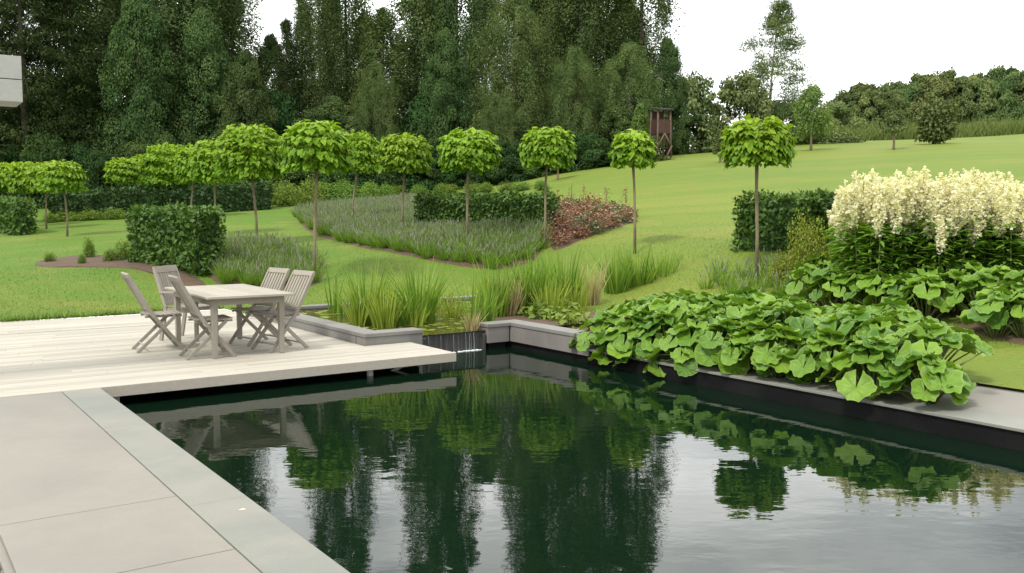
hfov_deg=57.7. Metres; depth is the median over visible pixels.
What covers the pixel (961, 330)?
butterbur plant
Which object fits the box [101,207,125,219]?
border shrub
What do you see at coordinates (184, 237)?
clipped hedge
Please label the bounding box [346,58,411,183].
birch tree
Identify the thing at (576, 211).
rose bush
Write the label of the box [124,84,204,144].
woodland bush
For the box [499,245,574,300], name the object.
reed clump
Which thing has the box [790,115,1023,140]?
meadow grass
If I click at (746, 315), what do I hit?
butterbur plant
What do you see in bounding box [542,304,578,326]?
plant
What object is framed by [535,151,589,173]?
woodland bush
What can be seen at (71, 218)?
border shrub
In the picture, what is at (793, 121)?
shrub
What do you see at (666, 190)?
lawn
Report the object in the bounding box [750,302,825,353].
butterbur plant
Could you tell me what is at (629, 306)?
butterbur plant
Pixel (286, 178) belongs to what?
woodland bush
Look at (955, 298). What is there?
butterbur plant
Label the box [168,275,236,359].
folding chair
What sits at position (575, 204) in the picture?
rose bush
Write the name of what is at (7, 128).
spruce tree
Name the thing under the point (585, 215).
rose bush
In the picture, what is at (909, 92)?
oak tree
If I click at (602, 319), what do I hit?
butterbur plant
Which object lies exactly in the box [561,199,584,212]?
rose bush
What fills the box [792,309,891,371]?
butterbur plant
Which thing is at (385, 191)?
border shrub
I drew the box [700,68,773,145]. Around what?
shrub
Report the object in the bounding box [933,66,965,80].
oak tree
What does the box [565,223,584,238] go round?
rose bush
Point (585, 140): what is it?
woodland bush
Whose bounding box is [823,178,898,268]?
plume plant
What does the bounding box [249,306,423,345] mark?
pond wall
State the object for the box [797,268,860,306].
butterbur plant
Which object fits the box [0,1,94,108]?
spruce tree
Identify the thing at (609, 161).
woodland bush
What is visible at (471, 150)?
mophead catalpa
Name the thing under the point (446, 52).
broadleaf tree
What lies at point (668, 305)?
butterbur plant
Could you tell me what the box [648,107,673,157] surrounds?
hunting hide
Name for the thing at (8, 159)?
woodland bush
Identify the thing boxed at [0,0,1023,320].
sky
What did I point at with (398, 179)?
woodland bush
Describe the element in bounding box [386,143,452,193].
woodland bush
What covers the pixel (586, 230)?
rose bush
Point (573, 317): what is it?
plant
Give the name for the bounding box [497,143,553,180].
woodland bush
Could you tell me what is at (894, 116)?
young conifer
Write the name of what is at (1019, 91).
oak tree
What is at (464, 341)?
waterfall weir
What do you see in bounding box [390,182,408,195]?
border shrub
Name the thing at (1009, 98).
oak tree
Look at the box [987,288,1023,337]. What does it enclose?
butterbur plant
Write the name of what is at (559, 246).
rose bed
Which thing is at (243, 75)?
broadleaf tree
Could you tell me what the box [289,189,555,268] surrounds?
lavender
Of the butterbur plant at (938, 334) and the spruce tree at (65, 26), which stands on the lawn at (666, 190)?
the spruce tree at (65, 26)
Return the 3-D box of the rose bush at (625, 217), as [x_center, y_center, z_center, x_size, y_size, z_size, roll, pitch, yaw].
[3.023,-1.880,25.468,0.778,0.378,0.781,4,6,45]
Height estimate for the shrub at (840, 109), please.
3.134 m
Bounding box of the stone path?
[811,380,1023,417]
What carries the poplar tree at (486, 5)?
on the lawn at (666, 190)
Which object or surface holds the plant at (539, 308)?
on the pond soil
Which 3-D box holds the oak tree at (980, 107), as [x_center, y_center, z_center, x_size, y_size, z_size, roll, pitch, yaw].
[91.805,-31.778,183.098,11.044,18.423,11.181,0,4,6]
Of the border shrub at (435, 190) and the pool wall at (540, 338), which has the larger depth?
the border shrub at (435, 190)
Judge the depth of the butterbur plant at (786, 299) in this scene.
10.80 m
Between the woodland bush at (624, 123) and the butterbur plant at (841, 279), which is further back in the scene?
the woodland bush at (624, 123)
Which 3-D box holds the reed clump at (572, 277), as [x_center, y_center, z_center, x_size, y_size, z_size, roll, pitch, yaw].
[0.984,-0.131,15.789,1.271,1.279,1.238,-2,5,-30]
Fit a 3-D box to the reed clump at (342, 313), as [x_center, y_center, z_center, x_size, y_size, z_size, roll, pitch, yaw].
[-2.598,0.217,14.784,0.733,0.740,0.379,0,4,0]
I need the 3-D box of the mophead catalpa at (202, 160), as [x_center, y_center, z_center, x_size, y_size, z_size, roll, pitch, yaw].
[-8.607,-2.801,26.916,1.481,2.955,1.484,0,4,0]
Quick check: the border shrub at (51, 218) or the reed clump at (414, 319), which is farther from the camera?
the border shrub at (51, 218)
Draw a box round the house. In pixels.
[0,55,22,106]
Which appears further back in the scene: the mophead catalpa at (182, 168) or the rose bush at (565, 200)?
the mophead catalpa at (182, 168)
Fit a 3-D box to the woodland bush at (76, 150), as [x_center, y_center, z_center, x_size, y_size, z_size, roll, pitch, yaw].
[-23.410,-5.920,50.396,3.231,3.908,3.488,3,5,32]
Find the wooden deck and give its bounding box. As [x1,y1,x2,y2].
[0,310,455,401]
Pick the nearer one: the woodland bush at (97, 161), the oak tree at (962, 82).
the woodland bush at (97, 161)
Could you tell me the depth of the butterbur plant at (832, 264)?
14.73 m
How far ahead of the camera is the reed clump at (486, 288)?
16.48 m
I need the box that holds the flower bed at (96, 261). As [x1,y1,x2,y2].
[35,255,205,285]
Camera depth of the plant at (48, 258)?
21.65 m
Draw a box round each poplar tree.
[52,0,148,140]
[60,1,180,93]
[128,0,233,133]
[169,0,265,93]
[203,0,272,106]
[287,0,318,110]
[290,0,347,118]
[304,1,356,105]
[322,0,380,122]
[340,13,390,112]
[343,6,421,127]
[382,0,459,125]
[403,0,435,102]
[418,0,491,111]
[464,0,509,137]
[485,0,552,100]
[506,0,584,114]
[509,3,611,78]
[537,0,628,153]
[578,0,646,112]
[604,0,658,150]
[605,0,685,114]
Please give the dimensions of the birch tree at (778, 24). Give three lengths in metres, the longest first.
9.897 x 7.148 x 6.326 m
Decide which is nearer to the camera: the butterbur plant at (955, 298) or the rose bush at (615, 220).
the butterbur plant at (955, 298)
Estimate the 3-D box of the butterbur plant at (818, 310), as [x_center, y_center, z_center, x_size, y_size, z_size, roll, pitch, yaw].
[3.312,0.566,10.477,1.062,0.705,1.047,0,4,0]
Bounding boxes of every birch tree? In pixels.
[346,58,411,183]
[456,0,582,142]
[464,93,523,178]
[531,44,614,169]
[583,41,672,154]
[728,0,826,132]
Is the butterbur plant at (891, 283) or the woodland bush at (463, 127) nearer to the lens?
the butterbur plant at (891, 283)
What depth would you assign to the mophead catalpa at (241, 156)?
23.01 m
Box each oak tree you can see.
[830,84,877,127]
[845,88,887,130]
[846,81,886,113]
[870,89,915,126]
[877,80,911,110]
[901,82,925,119]
[905,72,932,84]
[909,74,959,123]
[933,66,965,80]
[940,75,977,122]
[954,78,1000,126]
[961,72,998,117]
[972,80,1023,123]
[982,65,1019,101]
[995,71,1023,116]
[1013,77,1023,116]
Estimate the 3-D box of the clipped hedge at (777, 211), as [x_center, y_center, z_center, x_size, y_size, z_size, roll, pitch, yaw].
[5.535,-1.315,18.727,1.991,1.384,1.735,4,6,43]
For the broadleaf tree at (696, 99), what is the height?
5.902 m
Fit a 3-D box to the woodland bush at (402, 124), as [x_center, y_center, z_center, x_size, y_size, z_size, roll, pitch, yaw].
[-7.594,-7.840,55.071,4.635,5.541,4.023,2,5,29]
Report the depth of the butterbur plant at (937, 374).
8.10 m
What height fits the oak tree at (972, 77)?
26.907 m
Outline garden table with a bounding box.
[164,284,294,358]
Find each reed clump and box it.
[320,262,355,312]
[328,255,398,324]
[333,279,370,315]
[333,286,372,325]
[355,284,406,327]
[367,252,468,322]
[374,284,424,325]
[397,297,430,325]
[404,278,450,320]
[422,286,456,308]
[439,289,466,317]
[446,267,491,326]
[459,310,489,330]
[460,254,536,316]
[460,283,509,321]
[470,275,512,304]
[486,273,526,315]
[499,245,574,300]
[500,255,557,306]
[519,278,574,313]
[528,242,606,299]
[558,275,595,309]
[574,255,611,305]
[583,243,644,294]
[604,241,665,287]
[633,244,687,278]
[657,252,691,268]
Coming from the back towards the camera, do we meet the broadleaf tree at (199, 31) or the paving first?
the broadleaf tree at (199, 31)
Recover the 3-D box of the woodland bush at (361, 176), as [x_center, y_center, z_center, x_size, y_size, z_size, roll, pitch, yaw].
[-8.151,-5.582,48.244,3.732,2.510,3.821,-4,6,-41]
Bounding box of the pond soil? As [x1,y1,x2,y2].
[493,311,629,325]
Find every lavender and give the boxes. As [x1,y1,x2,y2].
[208,229,328,286]
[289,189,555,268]
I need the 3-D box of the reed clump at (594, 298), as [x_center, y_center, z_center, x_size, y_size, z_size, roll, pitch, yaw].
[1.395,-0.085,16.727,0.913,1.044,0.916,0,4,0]
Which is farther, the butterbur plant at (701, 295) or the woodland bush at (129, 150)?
the woodland bush at (129, 150)
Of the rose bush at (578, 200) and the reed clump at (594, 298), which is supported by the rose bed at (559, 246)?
the rose bush at (578, 200)
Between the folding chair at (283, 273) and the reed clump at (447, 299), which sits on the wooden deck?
the folding chair at (283, 273)
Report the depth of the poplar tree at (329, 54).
69.41 m
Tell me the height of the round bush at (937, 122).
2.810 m
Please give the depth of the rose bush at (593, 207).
26.97 m
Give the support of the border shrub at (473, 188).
on the lawn at (666, 190)
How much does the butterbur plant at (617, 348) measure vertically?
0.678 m
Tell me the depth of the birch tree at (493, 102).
50.96 m
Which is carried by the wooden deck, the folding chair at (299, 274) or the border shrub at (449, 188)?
the folding chair at (299, 274)
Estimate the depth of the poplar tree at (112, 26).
67.08 m
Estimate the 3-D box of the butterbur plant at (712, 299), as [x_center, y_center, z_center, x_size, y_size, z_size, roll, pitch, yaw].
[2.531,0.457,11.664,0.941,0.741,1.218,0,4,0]
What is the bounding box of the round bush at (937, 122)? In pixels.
[912,93,957,143]
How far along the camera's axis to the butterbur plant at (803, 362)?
9.13 m
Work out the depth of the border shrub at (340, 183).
45.72 m
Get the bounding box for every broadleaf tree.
[94,0,187,172]
[164,5,246,147]
[210,49,277,180]
[248,32,285,129]
[305,95,365,139]
[413,27,473,179]
[645,36,694,155]
[658,70,721,154]
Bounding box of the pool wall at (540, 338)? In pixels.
[478,319,602,362]
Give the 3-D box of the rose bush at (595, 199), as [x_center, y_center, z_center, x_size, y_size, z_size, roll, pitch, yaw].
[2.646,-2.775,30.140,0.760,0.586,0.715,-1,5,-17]
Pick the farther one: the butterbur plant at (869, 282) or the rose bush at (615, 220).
the rose bush at (615, 220)
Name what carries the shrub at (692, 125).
on the lawn at (666, 190)
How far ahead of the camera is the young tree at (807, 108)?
49.26 m
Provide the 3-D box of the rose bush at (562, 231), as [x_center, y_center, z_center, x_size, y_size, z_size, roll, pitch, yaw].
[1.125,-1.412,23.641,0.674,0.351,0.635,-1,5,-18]
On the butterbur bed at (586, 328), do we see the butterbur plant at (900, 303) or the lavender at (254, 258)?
the butterbur plant at (900, 303)
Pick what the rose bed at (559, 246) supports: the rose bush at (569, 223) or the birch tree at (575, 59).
the rose bush at (569, 223)
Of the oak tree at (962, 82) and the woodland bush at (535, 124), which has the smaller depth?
the woodland bush at (535, 124)
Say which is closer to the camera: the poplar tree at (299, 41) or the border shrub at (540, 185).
the border shrub at (540, 185)
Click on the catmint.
(753, 282)
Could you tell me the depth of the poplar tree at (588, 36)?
56.29 m
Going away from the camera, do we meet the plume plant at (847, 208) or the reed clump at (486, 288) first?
the plume plant at (847, 208)
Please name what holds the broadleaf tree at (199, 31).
on the lawn at (666, 190)
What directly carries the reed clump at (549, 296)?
on the pond soil
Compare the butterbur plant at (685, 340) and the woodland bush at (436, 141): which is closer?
the butterbur plant at (685, 340)
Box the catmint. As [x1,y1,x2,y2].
[691,250,797,296]
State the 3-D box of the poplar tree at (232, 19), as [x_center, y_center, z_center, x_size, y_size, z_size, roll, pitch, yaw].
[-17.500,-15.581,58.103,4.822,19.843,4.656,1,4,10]
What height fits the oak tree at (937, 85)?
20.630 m
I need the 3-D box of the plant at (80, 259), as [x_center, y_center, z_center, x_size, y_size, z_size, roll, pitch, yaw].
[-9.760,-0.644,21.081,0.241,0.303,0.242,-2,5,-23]
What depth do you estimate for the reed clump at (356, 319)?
13.35 m
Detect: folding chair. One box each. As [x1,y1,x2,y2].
[121,272,184,352]
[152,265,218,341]
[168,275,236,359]
[229,267,290,346]
[251,270,314,352]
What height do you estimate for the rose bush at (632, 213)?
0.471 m
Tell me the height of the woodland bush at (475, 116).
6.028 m
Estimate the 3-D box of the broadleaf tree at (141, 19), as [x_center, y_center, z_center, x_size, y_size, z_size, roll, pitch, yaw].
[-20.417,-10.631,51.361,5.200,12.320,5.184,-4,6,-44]
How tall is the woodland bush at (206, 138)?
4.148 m
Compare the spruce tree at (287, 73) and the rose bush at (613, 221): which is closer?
the rose bush at (613, 221)
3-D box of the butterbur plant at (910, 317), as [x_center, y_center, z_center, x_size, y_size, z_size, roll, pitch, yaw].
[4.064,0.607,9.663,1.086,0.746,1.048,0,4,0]
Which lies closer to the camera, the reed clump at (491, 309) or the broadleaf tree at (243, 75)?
the reed clump at (491, 309)
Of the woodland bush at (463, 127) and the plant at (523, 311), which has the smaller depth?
the plant at (523, 311)
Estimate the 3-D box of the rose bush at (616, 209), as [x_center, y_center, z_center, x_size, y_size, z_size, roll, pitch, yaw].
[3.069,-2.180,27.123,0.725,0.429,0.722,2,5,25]
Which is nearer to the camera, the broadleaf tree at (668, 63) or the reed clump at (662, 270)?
the reed clump at (662, 270)
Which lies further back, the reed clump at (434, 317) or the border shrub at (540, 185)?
the border shrub at (540, 185)
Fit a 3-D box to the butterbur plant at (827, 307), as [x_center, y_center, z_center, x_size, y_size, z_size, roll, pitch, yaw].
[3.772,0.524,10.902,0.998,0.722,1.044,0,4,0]
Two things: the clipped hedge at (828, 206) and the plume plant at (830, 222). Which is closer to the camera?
the plume plant at (830, 222)
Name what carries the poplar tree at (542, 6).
on the lawn at (666, 190)
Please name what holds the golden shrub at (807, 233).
on the butterbur bed at (977, 328)
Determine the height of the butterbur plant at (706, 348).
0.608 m
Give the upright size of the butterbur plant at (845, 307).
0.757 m
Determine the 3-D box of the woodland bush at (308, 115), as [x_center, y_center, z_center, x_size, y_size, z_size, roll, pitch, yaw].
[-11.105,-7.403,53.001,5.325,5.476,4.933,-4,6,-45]
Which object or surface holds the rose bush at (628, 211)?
on the rose bed at (559, 246)
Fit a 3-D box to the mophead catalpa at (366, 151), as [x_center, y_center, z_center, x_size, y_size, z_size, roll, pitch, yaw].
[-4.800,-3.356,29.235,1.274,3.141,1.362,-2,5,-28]
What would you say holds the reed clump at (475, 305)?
in the pond water at (448, 322)
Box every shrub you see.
[41,212,60,222]
[56,209,81,221]
[74,207,103,220]
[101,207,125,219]
[268,177,295,204]
[272,180,305,206]
[297,175,327,203]
[319,181,342,201]
[331,174,355,195]
[340,182,362,199]
[358,179,381,197]
[379,183,394,196]
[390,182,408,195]
[410,184,428,194]
[431,182,445,194]
[438,183,459,193]
[460,182,481,192]
[476,181,495,192]
[496,181,515,190]
[510,180,532,190]
[533,180,551,189]
[674,112,713,152]
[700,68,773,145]
[746,100,808,144]
[764,246,803,286]
[784,207,834,285]
[794,100,868,143]
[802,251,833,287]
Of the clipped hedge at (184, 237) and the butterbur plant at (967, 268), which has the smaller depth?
the butterbur plant at (967, 268)
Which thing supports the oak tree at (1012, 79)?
on the lawn at (666, 190)
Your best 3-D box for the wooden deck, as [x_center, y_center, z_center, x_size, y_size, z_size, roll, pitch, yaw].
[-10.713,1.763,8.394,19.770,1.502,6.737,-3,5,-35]
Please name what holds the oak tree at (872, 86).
on the lawn at (666, 190)
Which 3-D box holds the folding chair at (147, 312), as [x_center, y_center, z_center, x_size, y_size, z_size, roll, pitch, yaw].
[-4.400,0.306,11.402,0.658,0.971,0.456,-3,5,-31]
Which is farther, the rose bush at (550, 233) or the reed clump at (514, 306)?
the rose bush at (550, 233)
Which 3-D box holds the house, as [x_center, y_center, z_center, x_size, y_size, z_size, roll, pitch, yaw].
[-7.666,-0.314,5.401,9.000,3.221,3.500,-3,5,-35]
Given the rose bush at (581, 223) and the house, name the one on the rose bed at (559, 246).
the rose bush at (581, 223)
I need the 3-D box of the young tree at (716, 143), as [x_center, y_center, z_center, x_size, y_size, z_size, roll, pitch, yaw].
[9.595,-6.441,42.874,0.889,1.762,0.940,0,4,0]
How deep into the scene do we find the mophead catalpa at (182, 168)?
35.82 m
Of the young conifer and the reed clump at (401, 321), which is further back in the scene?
the young conifer
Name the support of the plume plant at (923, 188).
on the butterbur bed at (977, 328)
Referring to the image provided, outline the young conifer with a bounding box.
[880,94,908,149]
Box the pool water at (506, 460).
[120,347,1023,572]
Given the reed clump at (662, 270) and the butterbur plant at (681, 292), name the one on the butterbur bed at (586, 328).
the butterbur plant at (681, 292)
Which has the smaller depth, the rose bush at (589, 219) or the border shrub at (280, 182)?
the rose bush at (589, 219)
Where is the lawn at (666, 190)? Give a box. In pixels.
[0,134,1023,389]
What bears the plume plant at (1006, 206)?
on the butterbur bed at (977, 328)
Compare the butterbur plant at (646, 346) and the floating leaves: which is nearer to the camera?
the butterbur plant at (646, 346)
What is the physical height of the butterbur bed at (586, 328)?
0.059 m
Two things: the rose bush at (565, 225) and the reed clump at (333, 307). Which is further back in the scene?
the rose bush at (565, 225)
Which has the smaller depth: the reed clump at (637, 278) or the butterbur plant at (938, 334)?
the butterbur plant at (938, 334)
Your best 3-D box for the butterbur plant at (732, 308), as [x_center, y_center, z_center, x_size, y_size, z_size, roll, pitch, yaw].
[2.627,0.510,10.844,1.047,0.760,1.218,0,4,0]
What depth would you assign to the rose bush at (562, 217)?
25.09 m
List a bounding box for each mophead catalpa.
[0,162,28,196]
[4,161,48,196]
[22,161,59,228]
[36,159,88,236]
[102,157,140,186]
[128,154,143,185]
[136,141,191,186]
[172,143,211,204]
[187,138,238,204]
[211,123,286,235]
[276,119,355,278]
[346,129,378,216]
[373,132,434,223]
[436,127,502,233]
[517,126,576,248]
[607,129,657,253]
[716,113,797,277]
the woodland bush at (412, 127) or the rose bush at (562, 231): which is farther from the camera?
the woodland bush at (412, 127)
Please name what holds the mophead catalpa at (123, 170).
on the lawn at (666, 190)
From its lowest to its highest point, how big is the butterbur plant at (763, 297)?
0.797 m
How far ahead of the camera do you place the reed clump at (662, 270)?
18.19 m
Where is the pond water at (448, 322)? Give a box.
[299,300,482,335]
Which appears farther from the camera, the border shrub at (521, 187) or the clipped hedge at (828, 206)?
the border shrub at (521, 187)
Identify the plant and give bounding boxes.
[43,251,57,261]
[77,252,86,262]
[82,236,97,257]
[101,247,116,260]
[113,235,131,259]
[509,300,538,315]
[524,298,559,318]
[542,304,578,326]
[553,299,581,312]
[555,306,591,327]
[565,185,574,211]
[568,310,627,364]
[580,186,586,204]
[588,306,655,360]
[603,187,613,205]
[603,299,646,329]
[613,309,683,376]
[614,300,655,337]
[619,187,627,205]
[634,293,682,304]
[639,296,698,333]
[643,314,716,376]
[658,288,698,328]
[671,291,722,324]
[676,302,739,333]
[689,294,735,318]
[692,315,750,374]
[705,299,765,334]
[713,286,761,303]
[714,292,783,316]
[716,320,777,376]
[724,302,803,335]
[737,323,819,383]
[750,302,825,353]
[753,290,814,305]
[765,295,811,306]
[771,307,828,339]
[776,296,818,306]
[780,325,866,383]
[781,263,830,303]
[789,252,831,279]
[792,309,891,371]
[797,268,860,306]
[803,304,880,352]
[813,253,858,283]
[815,334,917,401]
[818,268,889,304]
[821,181,865,261]
[821,301,855,355]
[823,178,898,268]
[824,168,925,300]
[832,315,913,380]
[843,270,912,306]
[862,166,962,294]
[863,272,927,308]
[865,298,923,321]
[866,350,975,404]
[869,320,995,388]
[874,308,938,350]
[875,260,916,285]
[891,264,947,307]
[891,272,964,318]
[897,319,987,361]
[903,190,995,286]
[909,169,971,265]
[917,269,977,314]
[918,258,972,285]
[945,260,996,304]
[946,172,1023,283]
[946,271,1008,309]
[956,286,1023,338]
[957,183,1023,290]
[958,167,1014,191]
[964,264,1023,298]
[979,279,1023,329]
[981,178,1023,244]
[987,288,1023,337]
[997,270,1023,289]
[1003,188,1023,267]
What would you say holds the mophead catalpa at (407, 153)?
on the lawn at (666, 190)
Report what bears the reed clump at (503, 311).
in the pond water at (448, 322)
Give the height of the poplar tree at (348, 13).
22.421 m
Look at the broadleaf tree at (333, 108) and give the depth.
51.88 m
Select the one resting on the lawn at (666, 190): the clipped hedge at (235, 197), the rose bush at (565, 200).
the clipped hedge at (235, 197)
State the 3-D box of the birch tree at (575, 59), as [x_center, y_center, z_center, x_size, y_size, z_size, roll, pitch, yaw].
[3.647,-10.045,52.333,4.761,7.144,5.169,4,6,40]
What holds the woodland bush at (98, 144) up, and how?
on the lawn at (666, 190)
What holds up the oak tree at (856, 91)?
on the lawn at (666, 190)
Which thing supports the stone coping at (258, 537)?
on the pool floor
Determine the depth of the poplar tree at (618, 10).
60.15 m
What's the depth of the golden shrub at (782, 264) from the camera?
15.82 m
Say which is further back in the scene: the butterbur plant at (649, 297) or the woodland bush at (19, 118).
the woodland bush at (19, 118)
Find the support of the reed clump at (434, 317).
in the pond water at (448, 322)
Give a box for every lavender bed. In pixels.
[210,258,323,288]
[298,220,542,268]
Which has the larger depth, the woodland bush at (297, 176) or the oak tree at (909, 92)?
the oak tree at (909, 92)
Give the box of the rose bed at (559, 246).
[550,216,631,249]
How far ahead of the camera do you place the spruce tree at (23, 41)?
49.88 m
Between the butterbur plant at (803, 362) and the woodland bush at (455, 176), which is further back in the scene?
the woodland bush at (455, 176)
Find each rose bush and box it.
[539,226,560,240]
[546,210,561,228]
[548,224,567,235]
[548,229,572,245]
[553,209,573,226]
[554,195,569,208]
[554,220,575,230]
[557,199,571,213]
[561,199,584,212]
[563,218,577,226]
[565,196,587,209]
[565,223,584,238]
[567,198,582,210]
[567,204,588,217]
[571,217,592,232]
[574,223,592,238]
[576,209,599,224]
[579,214,600,226]
[580,217,606,233]
[584,192,604,205]
[584,209,606,226]
[586,206,603,215]
[588,217,614,231]
[589,200,606,214]
[592,209,621,228]
[595,211,623,226]
[599,207,615,217]
[605,204,624,214]
[606,200,626,209]
[611,207,637,221]
[613,211,633,222]
[621,206,637,218]
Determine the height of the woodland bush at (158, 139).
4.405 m
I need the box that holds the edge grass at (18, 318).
[0,292,474,321]
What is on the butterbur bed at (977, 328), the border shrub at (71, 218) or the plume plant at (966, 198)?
the plume plant at (966, 198)
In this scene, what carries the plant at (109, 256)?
on the flower bed at (96, 261)
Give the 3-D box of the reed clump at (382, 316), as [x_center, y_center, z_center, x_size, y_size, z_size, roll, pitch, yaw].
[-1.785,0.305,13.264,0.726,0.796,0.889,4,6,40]
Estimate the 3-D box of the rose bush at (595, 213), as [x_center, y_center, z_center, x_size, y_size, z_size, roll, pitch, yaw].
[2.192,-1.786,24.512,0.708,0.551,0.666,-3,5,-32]
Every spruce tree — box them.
[0,0,90,194]
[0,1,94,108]
[0,3,48,111]
[0,18,43,195]
[7,0,129,161]
[267,17,307,135]
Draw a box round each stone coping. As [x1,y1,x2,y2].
[62,388,349,572]
[589,348,1023,451]
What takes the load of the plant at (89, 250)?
on the flower bed at (96, 261)
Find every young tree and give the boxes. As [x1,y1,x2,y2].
[549,163,566,179]
[630,103,653,139]
[711,128,723,162]
[791,81,838,150]
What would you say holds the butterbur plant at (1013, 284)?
on the butterbur bed at (977, 328)
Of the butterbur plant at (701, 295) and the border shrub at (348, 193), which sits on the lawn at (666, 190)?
the border shrub at (348, 193)
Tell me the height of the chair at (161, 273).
0.980 m
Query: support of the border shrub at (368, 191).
on the lawn at (666, 190)
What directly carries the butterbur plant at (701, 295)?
on the butterbur bed at (586, 328)
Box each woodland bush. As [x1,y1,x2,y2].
[0,104,27,151]
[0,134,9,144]
[0,143,48,206]
[2,95,84,145]
[15,131,73,208]
[34,79,110,194]
[51,141,103,192]
[72,149,125,194]
[86,112,139,184]
[98,141,151,191]
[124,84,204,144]
[134,130,178,191]
[168,103,221,146]
[183,132,255,189]
[198,106,280,140]
[216,126,287,186]
[248,86,301,177]
[254,141,307,194]
[267,158,326,199]
[286,107,354,140]
[297,170,360,190]
[318,165,383,194]
[352,143,415,193]
[362,121,386,179]
[371,109,407,136]
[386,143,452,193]
[388,94,462,184]
[411,137,465,191]
[423,161,497,188]
[447,106,481,185]
[465,139,530,184]
[469,88,535,181]
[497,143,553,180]
[511,113,556,170]
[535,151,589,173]
[553,131,611,171]
[562,101,613,168]
[576,153,612,166]
[579,105,661,153]
[589,154,674,164]
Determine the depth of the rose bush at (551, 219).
24.51 m
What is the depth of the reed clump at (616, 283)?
17.52 m
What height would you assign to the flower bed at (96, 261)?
0.500 m
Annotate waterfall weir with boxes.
[422,331,485,351]
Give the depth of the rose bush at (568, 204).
29.04 m
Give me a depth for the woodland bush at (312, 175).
48.27 m
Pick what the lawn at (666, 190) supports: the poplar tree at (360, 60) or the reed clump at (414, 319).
the poplar tree at (360, 60)
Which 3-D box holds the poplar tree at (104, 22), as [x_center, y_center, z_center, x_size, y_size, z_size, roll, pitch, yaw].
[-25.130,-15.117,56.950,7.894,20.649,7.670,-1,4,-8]
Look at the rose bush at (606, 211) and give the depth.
25.88 m
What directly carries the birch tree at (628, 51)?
on the lawn at (666, 190)
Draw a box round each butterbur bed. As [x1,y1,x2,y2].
[572,324,905,386]
[793,289,1023,344]
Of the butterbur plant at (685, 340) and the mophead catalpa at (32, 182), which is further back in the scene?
the mophead catalpa at (32, 182)
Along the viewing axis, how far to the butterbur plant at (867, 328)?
9.18 m
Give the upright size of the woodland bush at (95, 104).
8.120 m
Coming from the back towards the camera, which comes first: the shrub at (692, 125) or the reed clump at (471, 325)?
the shrub at (692, 125)
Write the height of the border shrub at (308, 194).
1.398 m
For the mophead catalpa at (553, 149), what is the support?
on the lawn at (666, 190)
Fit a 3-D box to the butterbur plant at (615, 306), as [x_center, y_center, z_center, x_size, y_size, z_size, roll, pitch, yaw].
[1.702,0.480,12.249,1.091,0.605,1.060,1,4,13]
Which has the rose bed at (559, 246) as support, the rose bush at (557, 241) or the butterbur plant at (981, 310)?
the rose bush at (557, 241)
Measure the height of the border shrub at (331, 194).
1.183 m
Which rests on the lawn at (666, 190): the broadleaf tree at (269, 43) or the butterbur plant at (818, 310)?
the broadleaf tree at (269, 43)
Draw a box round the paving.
[0,392,260,572]
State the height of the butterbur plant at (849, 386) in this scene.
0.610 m
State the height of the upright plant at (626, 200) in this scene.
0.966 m
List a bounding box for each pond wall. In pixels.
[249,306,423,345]
[284,295,474,310]
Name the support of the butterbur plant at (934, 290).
on the butterbur bed at (977, 328)
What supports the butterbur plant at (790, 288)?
on the butterbur bed at (977, 328)
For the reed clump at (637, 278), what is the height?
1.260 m
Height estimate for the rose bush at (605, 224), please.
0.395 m
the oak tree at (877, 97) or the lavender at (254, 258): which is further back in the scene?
the oak tree at (877, 97)
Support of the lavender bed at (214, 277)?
on the lawn at (666, 190)
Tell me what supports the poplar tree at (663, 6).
on the lawn at (666, 190)
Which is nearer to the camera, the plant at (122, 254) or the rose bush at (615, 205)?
the plant at (122, 254)
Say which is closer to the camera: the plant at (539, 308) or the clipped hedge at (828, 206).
the plant at (539, 308)
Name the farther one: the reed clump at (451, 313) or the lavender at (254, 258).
the lavender at (254, 258)
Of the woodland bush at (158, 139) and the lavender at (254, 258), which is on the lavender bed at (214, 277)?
the lavender at (254, 258)
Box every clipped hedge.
[0,195,39,235]
[44,179,274,218]
[124,201,229,277]
[412,188,560,228]
[729,187,835,252]
[810,190,836,244]
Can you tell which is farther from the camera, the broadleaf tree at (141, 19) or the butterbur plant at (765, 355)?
the broadleaf tree at (141, 19)
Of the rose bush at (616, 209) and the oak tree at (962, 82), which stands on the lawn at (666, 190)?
the oak tree at (962, 82)
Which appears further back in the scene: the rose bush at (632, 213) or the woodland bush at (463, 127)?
the woodland bush at (463, 127)
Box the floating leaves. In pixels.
[300,301,471,330]
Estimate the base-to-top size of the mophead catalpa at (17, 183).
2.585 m
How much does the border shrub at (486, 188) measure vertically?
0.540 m
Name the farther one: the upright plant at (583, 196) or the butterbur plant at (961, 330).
the upright plant at (583, 196)
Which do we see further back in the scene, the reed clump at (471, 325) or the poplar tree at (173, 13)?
the poplar tree at (173, 13)
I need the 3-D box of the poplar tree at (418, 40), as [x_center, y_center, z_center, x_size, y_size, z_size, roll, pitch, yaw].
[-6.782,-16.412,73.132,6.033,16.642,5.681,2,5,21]
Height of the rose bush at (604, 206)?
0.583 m
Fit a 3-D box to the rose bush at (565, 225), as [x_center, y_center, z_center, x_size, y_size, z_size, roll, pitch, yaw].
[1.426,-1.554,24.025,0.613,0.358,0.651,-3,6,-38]
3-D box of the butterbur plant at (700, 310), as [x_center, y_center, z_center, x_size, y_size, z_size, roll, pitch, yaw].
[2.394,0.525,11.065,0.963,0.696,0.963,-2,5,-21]
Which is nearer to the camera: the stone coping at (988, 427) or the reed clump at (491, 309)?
the stone coping at (988, 427)
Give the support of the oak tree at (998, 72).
on the lawn at (666, 190)

